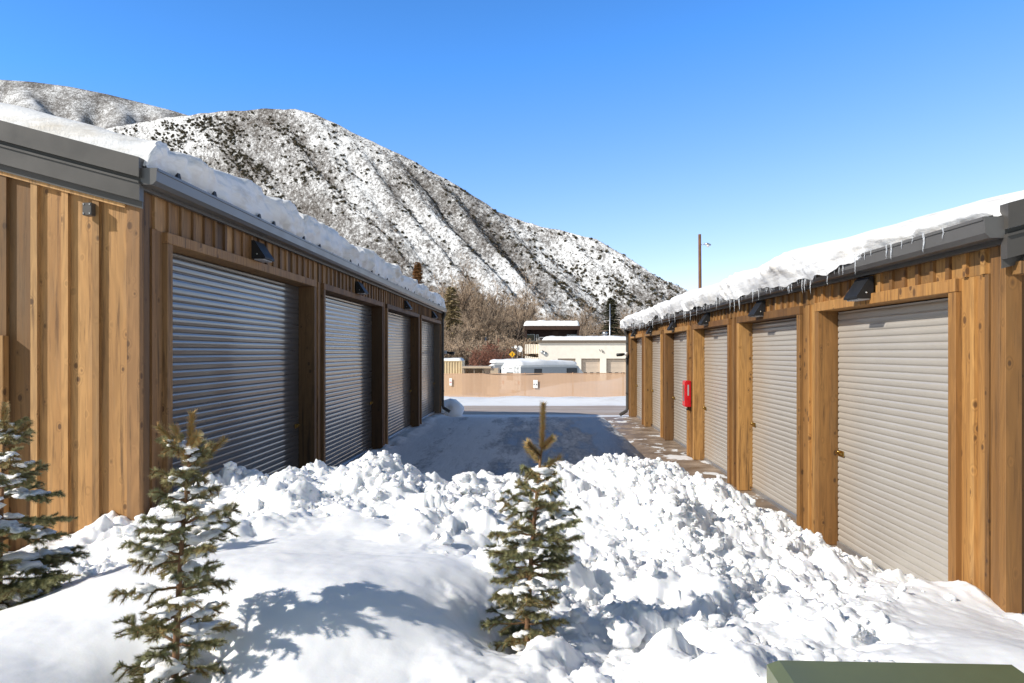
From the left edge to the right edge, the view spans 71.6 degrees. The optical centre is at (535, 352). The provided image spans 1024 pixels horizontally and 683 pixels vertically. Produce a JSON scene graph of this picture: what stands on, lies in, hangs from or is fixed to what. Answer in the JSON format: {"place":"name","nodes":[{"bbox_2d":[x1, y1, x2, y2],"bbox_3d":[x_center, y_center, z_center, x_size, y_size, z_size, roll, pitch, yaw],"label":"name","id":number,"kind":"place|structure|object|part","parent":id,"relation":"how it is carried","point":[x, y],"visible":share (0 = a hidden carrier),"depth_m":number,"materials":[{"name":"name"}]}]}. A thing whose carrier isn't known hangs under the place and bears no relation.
{"place":"outdoors","nodes":[
{"label":"outdoors","id":0,"kind":"place"},
{"bbox_2d":[0,80,188,128],"bbox_3d":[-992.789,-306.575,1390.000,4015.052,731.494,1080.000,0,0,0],"label":"mountain","id":1,"kind":"structure","parent":0,"point":[103,110],"depth_m":1701.76,"materials":[{"name":"white snow"}]},
{"bbox_2d":[0,120,450,551],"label":"timber garage","id":2,"kind":"structure","parent":0,"point":[138,306],"depth_m":5.98,"materials":[{"name":"brown wood"}]},
{"bbox_2d":[82,202,95,216],"bbox_3d":[-3.503,-1.118,5.564,0.072,0.100,0.077,0,0,0],"label":"junction box","id":3,"kind":"object","parent":2,"relation":"attached to","point":[88,209],"visible":1,"depth_m":5.53,"materials":[{"name":"grey metal"}]},
{"bbox_2d":[0,102,445,307],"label":"roof snow","id":4,"kind":"structure","parent":2,"relation":"on","point":[248,195],"depth_m":6.92,"materials":[{"name":"white snow"}]},
{"bbox_2d":[173,253,299,490],"bbox_3d":[-3.326,0.531,8.010,0.118,2.894,3.878,0,0,0],"label":"roll up door","id":5,"kind":"structure","parent":2,"relation":"in","point":[236,333],"depth_m":7.89,"materials":[{"name":"grey metal"}]},
{"bbox_2d":[251,240,274,261],"bbox_3d":[-3.050,-1.124,7.928,0.150,0.212,0.284,0,0,0],"label":"wall lamp","id":6,"kind":"object","parent":2,"relation":"attached to","point":[260,252],"visible":1,"depth_m":7.80,"materials":[{"name":"black metal"}]},
{"bbox_2d":[326,295,372,466],"bbox_3d":[-3.326,0.531,12.420,0.118,2.894,3.878,0,0,0],"label":"roll up door","id":7,"kind":"structure","parent":2,"relation":"in","point":[349,402],"depth_m":12.51,"materials":[{"name":"grey metal"}]},
{"bbox_2d":[356,281,367,294],"bbox_3d":[-3.050,-1.124,12.448,0.150,0.212,0.284,0,0,0],"label":"wall lamp","id":8,"kind":"object","parent":2,"relation":"attached to","point":[361,289],"visible":1,"depth_m":12.31,"materials":[{"name":"black metal"}]},
{"bbox_2d":[388,312,411,439],"bbox_3d":[-3.302,0.534,16.860,0.070,2.888,3.824,0,0,0],"label":"roll up door","id":9,"kind":"structure","parent":2,"relation":"in","point":[399,377],"depth_m":17.14,"materials":[{"name":"grey metal"}]},
{"bbox_2d":[404,300,411,309],"bbox_3d":[-3.050,-1.124,16.948,0.150,0.212,0.284,0,0,0],"label":"wall lamp","id":10,"kind":"object","parent":2,"relation":"attached to","point":[407,306],"visible":1,"depth_m":16.81,"materials":[{"name":"black metal"}]},
{"bbox_2d":[422,321,434,418],"bbox_3d":[-3.302,0.534,21.250,0.070,2.888,3.804,0,0,0],"label":"roll up door","id":11,"kind":"structure","parent":2,"relation":"in","point":[428,383],"depth_m":21.73,"materials":[{"name":"grey metal"}]},
{"bbox_2d":[431,311,437,318],"bbox_3d":[-3.050,-1.124,21.348,0.150,0.212,0.284,0,0,0],"label":"wall lamp","id":12,"kind":"object","parent":2,"relation":"attached to","point":[433,315],"visible":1,"depth_m":21.21,"materials":[{"name":"black metal"}]},
{"bbox_2d":[444,351,454,354],"bbox_3d":[-2.901,0.015,23.672,0.364,0.137,0.124,0,0,13],"label":"security camera","id":13,"kind":"object","parent":2,"relation":"attached to","point":[450,353],"visible":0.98,"depth_m":23.64,"materials":[{"name":"white paint"}]},
{"bbox_2d":[107,108,686,335],"bbox_3d":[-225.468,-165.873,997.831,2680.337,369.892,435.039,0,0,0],"label":"mountain","id":14,"kind":"structure","parent":0,"point":[437,257],"depth_m":943.08,"materials":[{"name":"white snow"}]},
{"bbox_2d":[114,112,678,322],"bbox_3d":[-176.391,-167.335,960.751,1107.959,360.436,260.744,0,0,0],"label":"juniper scrub","id":15,"kind":"object","parent":14,"relation":"on","point":[209,119],"visible":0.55,"depth_m":968.49,"materials":[{"name":"green plant"}]},
{"bbox_2d":[125,110,688,325],"bbox_3d":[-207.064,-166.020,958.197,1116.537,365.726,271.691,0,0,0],"label":"oak brush","id":16,"kind":"object","parent":14,"relation":"on","point":[665,282],"visible":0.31,"depth_m":930.57,"materials":[{"name":"brown plant"}]},
{"bbox_2d":[444,358,463,360],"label":"roof snow","id":17,"kind":"structure","parent":0,"point":[453,359],"depth_m":60.09,"materials":[{"name":"white snow"}]},
{"bbox_2d":[345,414,644,481],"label":"alley","id":18,"kind":"structure","parent":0,"point":[446,448],"depth_m":15.42,"materials":[{"name":"grey asphalt"}]},
{"bbox_2d":[0,0,1023,290],"label":"sky","id":19,"kind":"structure","parent":0,"point":[763,130],"materials":[{"name":"blue"}]},
{"bbox_2d":[489,358,540,362],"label":"roof snow","id":20,"kind":"structure","parent":0,"point":[501,360],"depth_m":66.82,"materials":[{"name":"white snow"}]},
{"bbox_2d":[444,396,628,439],"bbox_3d":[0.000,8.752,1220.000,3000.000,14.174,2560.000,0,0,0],"label":"ground","id":21,"kind":"structure","parent":0,"point":[551,401],"depth_m":36.94,"materials":[{"name":"white snow"}]},
{"bbox_2d":[412,262,424,283],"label":"spruce tree","id":22,"kind":"object","parent":21,"relation":"on","point":[417,274],"visible":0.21,"depth_m":129.77,"materials":[{"name":"brown plant"}]},
{"bbox_2d":[432,287,463,321],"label":"bare tree","id":23,"kind":"object","parent":21,"relation":"on","point":[442,296],"visible":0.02,"depth_m":147.35,"materials":[{"name":"brown plant"}]},
{"bbox_2d":[441,398,463,416],"bbox_3d":[-2.905,2.013,24.369,1.134,0.859,1.251,0,0,-39],"label":"snow drift","id":24,"kind":"object","parent":21,"relation":"on","point":[455,407],"visible":0.51,"depth_m":23.88,"materials":[{"name":"white snow"}]},
{"bbox_2d":[444,360,464,373],"bbox_3d":[-9.271,2.161,61.195,6.060,2.878,2.450,0,0,0],"label":"shipping container","id":25,"kind":"object","parent":21,"relation":"on","point":[452,367],"visible":0.1,"depth_m":60.03,"materials":[{"name":"beige metal"}]},
{"bbox_2d":[444,286,466,347],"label":"spruce tree","id":26,"kind":"object","parent":21,"relation":"on","point":[451,307],"visible":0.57,"depth_m":117.67,"materials":[{"name":"green plant"}]},
{"bbox_2d":[444,343,472,365],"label":"bare bush","id":27,"kind":"object","parent":21,"relation":"on","point":[457,353],"visible":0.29,"depth_m":95.54,"materials":[{"name":"brown plant"}]},
{"bbox_2d":[444,319,476,349],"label":"bare tree","id":28,"kind":"object","parent":21,"relation":"on","point":[457,335],"visible":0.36,"depth_m":109.60,"materials":[{"name":"brown plant"}]},
{"bbox_2d":[428,269,492,333],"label":"bare tree","id":29,"kind":"object","parent":21,"relation":"on","point":[471,287],"visible":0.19,"depth_m":157.71,"materials":[{"name":"brown plant"}]},
{"bbox_2d":[444,310,477,342],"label":"bare tree","id":30,"kind":"object","parent":21,"relation":"on","point":[464,327],"visible":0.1,"depth_m":121.64,"materials":[{"name":"brown plant"}]},
{"bbox_2d":[438,253,485,308],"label":"bare tree","id":31,"kind":"object","parent":21,"relation":"on","point":[469,282],"visible":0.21,"depth_m":161.74,"materials":[{"name":"brown plant"}]},
{"bbox_2d":[445,337,480,357],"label":"bare bush","id":32,"kind":"object","parent":21,"relation":"on","point":[456,342],"visible":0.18,"depth_m":98.62,"materials":[{"name":"brown plant"}]},
{"bbox_2d":[444,332,481,344],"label":"bare bush","id":33,"kind":"object","parent":21,"relation":"on","point":[467,339],"visible":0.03,"depth_m":117.56,"materials":[{"name":"brown plant"}]},
{"bbox_2d":[447,341,487,365],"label":"bare bush","id":34,"kind":"object","parent":21,"relation":"on","point":[472,348],"visible":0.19,"depth_m":98.12,"materials":[{"name":"brown plant"}]},
{"bbox_2d":[441,266,504,326],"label":"bare tree","id":35,"kind":"object","parent":21,"relation":"on","point":[478,304],"visible":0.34,"depth_m":156.44,"materials":[{"name":"brown plant"}]},
{"bbox_2d":[463,315,487,342],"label":"bare tree","id":36,"kind":"object","parent":21,"relation":"on","point":[475,332],"visible":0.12,"depth_m":129.12,"materials":[{"name":"brown plant"}]},
{"bbox_2d":[460,297,497,335],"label":"bare tree","id":37,"kind":"object","parent":21,"relation":"on","point":[472,320],"visible":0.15,"depth_m":134.28,"materials":[{"name":"brown plant"}]},
{"bbox_2d":[462,366,499,372],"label":"storage shed","id":38,"kind":"structure","parent":21,"relation":"on","point":[478,369],"depth_m":58.05,"materials":[{"name":"beige metal"}]},
{"bbox_2d":[468,344,496,365],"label":"willow bush","id":39,"kind":"object","parent":21,"relation":"on","point":[482,362],"visible":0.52,"depth_m":89.30,"materials":[{"name":"red plant"}]},
{"bbox_2d":[464,323,501,346],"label":"bare bush","id":40,"kind":"object","parent":21,"relation":"on","point":[478,330],"visible":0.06,"depth_m":129.34,"materials":[{"name":"brown plant"}]},
{"bbox_2d":[463,337,504,357],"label":"bare bush","id":41,"kind":"object","parent":21,"relation":"on","point":[499,349],"visible":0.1,"depth_m":109.45,"materials":[{"name":"brown plant"}]},
{"bbox_2d":[464,320,503,343],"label":"bare tree","id":42,"kind":"object","parent":21,"relation":"on","point":[488,327],"visible":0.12,"depth_m":131.11,"materials":[{"name":"brown plant"}]},
{"bbox_2d":[465,338,509,365],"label":"willow bush","id":43,"kind":"object","parent":21,"relation":"on","point":[491,353],"visible":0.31,"depth_m":91.52,"materials":[{"name":"plant"}]},
{"bbox_2d":[473,279,511,314],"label":"bare tree","id":44,"kind":"object","parent":21,"relation":"on","point":[487,293],"visible":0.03,"depth_m":198.56,"materials":[{"name":"brown plant"}]},
{"bbox_2d":[466,272,520,337],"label":"bare tree","id":45,"kind":"object","parent":21,"relation":"on","point":[500,300],"visible":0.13,"depth_m":166.55,"materials":[{"name":"brown plant"}]},
{"bbox_2d":[474,305,515,338],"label":"bare tree","id":46,"kind":"object","parent":21,"relation":"on","point":[500,330],"visible":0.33,"depth_m":137.61,"materials":[{"name":"brown plant"}]},
{"bbox_2d":[477,332,515,347],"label":"bare bush","id":47,"kind":"object","parent":21,"relation":"on","point":[482,338],"visible":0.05,"depth_m":123.13,"materials":[{"name":"brown plant"}]},
{"bbox_2d":[489,363,503,372],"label":"trailer","id":48,"kind":"object","parent":21,"relation":"on","point":[496,365],"visible":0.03,"depth_m":66.14,"materials":[{"name":"white metal"}]},
{"bbox_2d":[479,338,524,358],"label":"bare bush","id":49,"kind":"object","parent":21,"relation":"on","point":[510,348],"visible":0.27,"depth_m":113.91,"materials":[{"name":"brown plant"}]},
{"bbox_2d":[0,450,1023,682],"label":"snow bank","id":50,"kind":"structure","parent":21,"relation":"on","point":[351,594],"depth_m":3.24,"materials":[{"name":"white snow"}]},
{"bbox_2d":[0,401,90,610],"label":"young spruce","id":51,"kind":"object","parent":50,"relation":"on","point":[36,563],"visible":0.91,"depth_m":3.55,"materials":[{"name":"green plant"}]},
{"bbox_2d":[108,408,243,682],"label":"young spruce","id":52,"kind":"object","parent":50,"relation":"on","point":[187,575],"visible":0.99,"depth_m":2.49,"materials":[{"name":"green plant"}]},
{"bbox_2d":[61,450,955,678],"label":"snow clods","id":53,"kind":"object","parent":50,"relation":"on","point":[623,633],"visible":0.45,"depth_m":4.68,"materials":[{"name":"white snow"}]},
{"bbox_2d":[478,401,584,652],"bbox_3d":[-0.029,0.905,3.069,0.453,1.400,0.435,0,0,-16],"label":"young spruce","id":54,"kind":"object","parent":50,"relation":"on","point":[525,613],"visible":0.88,"depth_m":3.01,"materials":[{"name":"green plant"}]},
{"bbox_2d":[767,660,1023,682],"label":"utility box","id":55,"kind":"object","parent":50,"relation":"on","point":[785,671],"visible":1,"depth_m":2.02,"materials":[{"name":"green metal"}]},
{"bbox_2d":[493,335,531,358],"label":"bare bush","id":56,"kind":"object","parent":21,"relation":"on","point":[507,341],"visible":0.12,"depth_m":119.59,"materials":[{"name":"brown plant"}]},
{"bbox_2d":[489,301,541,345],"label":"bare tree","id":57,"kind":"object","parent":21,"relation":"on","point":[515,337],"visible":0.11,"depth_m":171.16,"materials":[{"name":"brown plant"}]},
{"bbox_2d":[488,263,547,341],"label":"bare tree","id":58,"kind":"object","parent":21,"relation":"on","point":[526,315],"visible":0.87,"depth_m":146.60,"materials":[{"name":"brown plant"}]},
{"bbox_2d":[516,346,522,357],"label":"satellite dish","id":59,"kind":"object","parent":21,"relation":"on","point":[519,349],"visible":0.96,"depth_m":113.04,"materials":[{"name":"white paint"}]},
{"bbox_2d":[502,291,539,320],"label":"bare tree","id":60,"kind":"object","parent":21,"relation":"on","point":[511,306],"visible":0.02,"depth_m":209.68,"materials":[{"name":"brown plant"}]},
{"bbox_2d":[509,338,537,356],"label":"bare bush","id":61,"kind":"object","parent":21,"relation":"on","point":[533,355],"visible":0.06,"depth_m":124.90,"materials":[{"name":"brown plant"}]},
{"bbox_2d":[505,293,543,340],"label":"bare tree","id":62,"kind":"object","parent":21,"relation":"on","point":[514,322],"visible":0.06,"depth_m":201.22,"materials":[{"name":"brown plant"}]},
{"bbox_2d":[508,299,550,349],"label":"bare tree","id":63,"kind":"object","parent":21,"relation":"on","point":[521,321],"visible":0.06,"depth_m":178.84,"materials":[{"name":"brown plant"}]},
{"bbox_2d":[444,372,625,396],"bbox_3d":[0.765,2.260,43.664,42.088,2.555,0.160,0,0,19],"label":"screen fence","id":64,"kind":"object","parent":21,"relation":"on","point":[549,384],"visible":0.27,"depth_m":43.89,"materials":[{"name":"paint"}]},
{"bbox_2d":[533,380,537,387],"bbox_3d":[-0.034,1.966,43.788,0.290,0.500,0.014,0,0,19],"label":"fence sign","id":65,"kind":"object","parent":64,"relation":"attached to","point":[535,383],"visible":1,"depth_m":43.78,"materials":[{"name":"white paint"}]},
{"bbox_2d":[501,363,582,372],"bbox_3d":[0.588,2.069,57.114,7.009,2.609,2.334,0,0,-42],"label":"camper","id":66,"kind":"object","parent":21,"relation":"on","point":[518,368],"visible":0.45,"depth_m":55.52,"materials":[{"name":"white metal"}]},
{"bbox_2d":[534,369,541,372],"bbox_3d":[0.176,1.580,55.198,0.800,0.570,0.024,0,0,-42],"label":"window","id":67,"kind":"structure","parent":66,"relation":"in","point":[535,370],"depth_m":55.15,"materials":[{"name":"black glass"}]},
{"bbox_2d":[567,368,576,372],"bbox_3d":[2.925,1.580,57.674,1.200,0.570,0.024,0,0,-42],"label":"window","id":68,"kind":"structure","parent":66,"relation":"in","point":[569,370],"depth_m":57.66,"materials":[{"name":"black glass"}]},
{"bbox_2d":[524,326,579,356],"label":"brown house","id":69,"kind":"structure","parent":21,"relation":"on","point":[534,333],"depth_m":137.05,"materials":[{"name":"brown wood"}]},
{"bbox_2d":[527,334,534,340],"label":"window","id":70,"kind":"structure","parent":69,"relation":"in","point":[532,336],"depth_m":137.02,"materials":[{"name":"clear glass"}]},
{"bbox_2d":[524,320,579,325],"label":"roof snow","id":71,"kind":"structure","parent":69,"relation":"on","point":[551,323],"depth_m":136.13,"materials":[{"name":"white snow"}]},
{"bbox_2d":[552,331,557,335],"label":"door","id":72,"kind":"structure","parent":69,"relation":"in","point":[554,333],"depth_m":137.05,"materials":[{"name":"brown"}]},
{"bbox_2d":[545,303,563,320],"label":"bare tree","id":73,"kind":"object","parent":21,"relation":"on","point":[553,316],"visible":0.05,"depth_m":194.50,"materials":[{"name":"brown plant"}]},
{"bbox_2d":[525,332,625,372],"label":"truck garage","id":74,"kind":"structure","parent":21,"relation":"on","point":[593,356],"depth_m":110.00,"materials":[{"name":"beige paint"}]},
{"bbox_2d":[542,335,625,339],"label":"roof snow","id":75,"kind":"structure","parent":74,"relation":"on","point":[609,337],"depth_m":110.17,"materials":[{"name":"white snow"}]},
{"bbox_2d":[581,359,599,372],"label":"door","id":76,"kind":"structure","parent":74,"relation":"in","point":[587,365],"depth_m":110.42,"materials":[{"name":"beige metal"}]},
{"bbox_2d":[606,359,625,372],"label":"door","id":77,"kind":"structure","parent":74,"relation":"in","point":[612,365],"depth_m":110.42,"materials":[{"name":"beige metal"}]},
{"bbox_2d":[565,303,595,335],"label":"bare tree","id":78,"kind":"object","parent":21,"relation":"on","point":[583,329],"visible":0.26,"depth_m":161.05,"materials":[{"name":"brown plant"}]},
{"bbox_2d":[566,300,600,335],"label":"bare tree","id":79,"kind":"object","parent":21,"relation":"on","point":[591,332],"visible":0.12,"depth_m":184.03,"materials":[{"name":"brown plant"}]},
{"bbox_2d":[573,301,595,335],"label":"bare tree","id":80,"kind":"object","parent":21,"relation":"on","point":[587,324],"visible":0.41,"depth_m":173.80,"materials":[{"name":"brown plant"}]},
{"bbox_2d":[591,318,622,335],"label":"bare tree","id":81,"kind":"object","parent":21,"relation":"on","point":[596,334],"visible":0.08,"depth_m":182.71,"materials":[{"name":"brown plant"}]},
{"bbox_2d":[609,304,610,334],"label":"metal pole","id":82,"kind":"object","parent":21,"relation":"on","point":[609,319],"visible":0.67,"depth_m":117.93,"materials":[{"name":"metal"}]},
{"bbox_2d":[598,298,624,335],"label":"spruce tree","id":83,"kind":"object","parent":21,"relation":"on","point":[613,314],"visible":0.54,"depth_m":149.62,"materials":[{"name":"green plant"}]},
{"bbox_2d":[598,304,629,335],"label":"bare tree","id":84,"kind":"object","parent":21,"relation":"on","point":[621,318],"visible":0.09,"depth_m":174.41,"materials":[{"name":"brown plant"}]},
{"bbox_2d":[610,306,635,335],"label":"bare tree","id":85,"kind":"object","parent":21,"relation":"on","point":[619,324],"visible":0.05,"depth_m":174.58,"materials":[{"name":"brown plant"}]},
{"bbox_2d":[698,234,710,288],"bbox_3d":[14.741,-3.067,62.000,1.115,14.472,0.328,0,0,0],"label":"utility pole","id":86,"kind":"object","parent":21,"relation":"on","point":[699,264],"visible":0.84,"depth_m":61.88,"materials":[{"name":"brown wood"}]},
{"bbox_2d":[619,199,1023,613],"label":"timber garage","id":87,"kind":"structure","parent":21,"relation":"on","point":[882,428],"depth_m":6.21,"materials":[{"name":"brown wood"}]},
{"bbox_2d":[616,352,627,355],"bbox_3d":[2.677,0.065,22.022,0.364,0.137,0.124,0,0,-13],"label":"security camera","id":88,"kind":"object","parent":87,"relation":"attached to","point":[621,354],"visible":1,"depth_m":21.99,"materials":[{"name":"white paint"}]},
{"bbox_2d":[630,329,635,336],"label":"wall lamp","id":89,"kind":"object","parent":87,"relation":"attached to","point":[633,334],"visible":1,"depth_m":20.48,"materials":[{"name":"black metal"}]},
{"bbox_2d":[636,338,641,419],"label":"roll up door","id":90,"kind":"structure","parent":87,"relation":"in","point":[639,341],"depth_m":21.07,"materials":[{"name":"beige metal"}]},
{"bbox_2d":[646,326,652,333],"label":"wall lamp","id":91,"kind":"object","parent":87,"relation":"attached to","point":[649,330],"visible":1,"depth_m":17.59,"materials":[{"name":"black metal"}]},
{"bbox_2d":[651,336,659,431],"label":"roll up door","id":92,"kind":"structure","parent":87,"relation":"in","point":[656,340],"depth_m":18.11,"materials":[{"name":"beige metal"}]},
{"bbox_2d":[667,321,675,330],"bbox_3d":[2.829,-0.554,14.833,0.142,0.202,0.270,0,0,0],"label":"wall lamp","id":93,"kind":"object","parent":87,"relation":"attached to","point":[672,326],"visible":1,"depth_m":14.70,"materials":[{"name":"black metal"}]},
{"bbox_2d":[672,332,686,448],"bbox_3d":[3.086,0.784,14.715,0.118,2.389,2.268,0,0,0],"label":"roll up door","id":94,"kind":"structure","parent":87,"relation":"in","point":[680,339],"depth_m":15.14,"materials":[{"name":"beige metal"}]},
{"bbox_2d":[682,380,690,409],"bbox_3d":[2.837,0.812,13.359,0.121,0.555,0.242,0,0,0],"label":"extinguisher cabinet","id":95,"kind":"object","parent":87,"relation":"attached to","point":[686,393],"visible":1,"depth_m":13.24,"materials":[{"name":"red metal"}]},
{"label":"cabinet door","id":96,"kind":"part","parent":95,"relation":"part of","materials":[{"name":"red paint"}]},
{"bbox_2d":[698,313,709,325],"bbox_3d":[2.829,-0.554,11.953,0.142,0.202,0.270,0,0,0],"label":"wall lamp","id":97,"kind":"object","parent":87,"relation":"attached to","point":[704,320],"visible":0.99,"depth_m":11.82,"materials":[{"name":"black metal"}]},
{"bbox_2d":[703,327,726,474],"bbox_3d":[3.086,0.784,11.835,0.118,2.389,2.268,0,0,0],"label":"roll up door","id":98,"kind":"structure","parent":87,"relation":"in","point":[715,408],"depth_m":12.10,"materials":[{"name":"beige metal"}]},
{"bbox_2d":[748,300,765,316],"bbox_3d":[2.829,-0.554,9.093,0.142,0.202,0.270,0,0,0],"label":"wall lamp","id":99,"kind":"object","parent":87,"relation":"attached to","point":[758,309],"visible":1,"depth_m":8.96,"materials":[{"name":"black metal"}]},
{"bbox_2d":[750,318,796,519],"bbox_3d":[3.086,0.784,8.975,0.118,2.389,2.248,0,0,0],"label":"roll up door","id":100,"kind":"structure","parent":87,"relation":"in","point":[774,424],"depth_m":9.10,"materials":[{"name":"beige metal"}]},
{"bbox_2d":[623,227,943,331],"bbox_3d":[2.672,-0.700,13.411,0.133,0.311,17.339,0,0,0],"label":"icicle fringe","id":101,"kind":"object","parent":87,"relation":"hanging from","point":[923,237],"visible":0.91,"depth_m":8.35,"materials":[{"name":"white"}]},
{"bbox_2d":[620,190,1023,328],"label":"roof snow","id":102,"kind":"structure","parent":87,"relation":"on","point":[785,269],"depth_m":6.99,"materials":[{"name":"white snow"}]},
{"bbox_2d":[844,276,873,300],"bbox_3d":[2.829,-0.554,6.226,0.142,0.202,0.270,0,0,0],"label":"wall lamp","id":103,"kind":"object","parent":87,"relation":"attached to","point":[861,289],"visible":1,"depth_m":6.12,"materials":[{"name":"black metal"}]},
{"bbox_2d":[835,298,947,581],"bbox_3d":[3.086,0.784,6.108,0.118,2.389,2.283,0,0,0],"label":"roll up door","id":104,"kind":"structure","parent":87,"relation":"in","point":[892,452],"depth_m":6.07,"materials":[{"name":"beige metal"}]},
{"bbox_2d":[504,360,577,364],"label":"roof snow","id":105,"kind":"structure","parent":0,"point":[545,362],"depth_m":55.76,"materials":[{"name":"white snow"}]},
{"bbox_2d":[463,406,628,414],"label":"road","id":106,"kind":"structure","parent":0,"point":[550,410],"depth_m":28.48,"materials":[{"name":"white snow"}]},
{"bbox_2d":[603,416,849,554],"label":"pavement","id":107,"kind":"structure","parent":0,"point":[648,442],"depth_m":14.30,"materials":[{"name":"concrete"}]}
]}

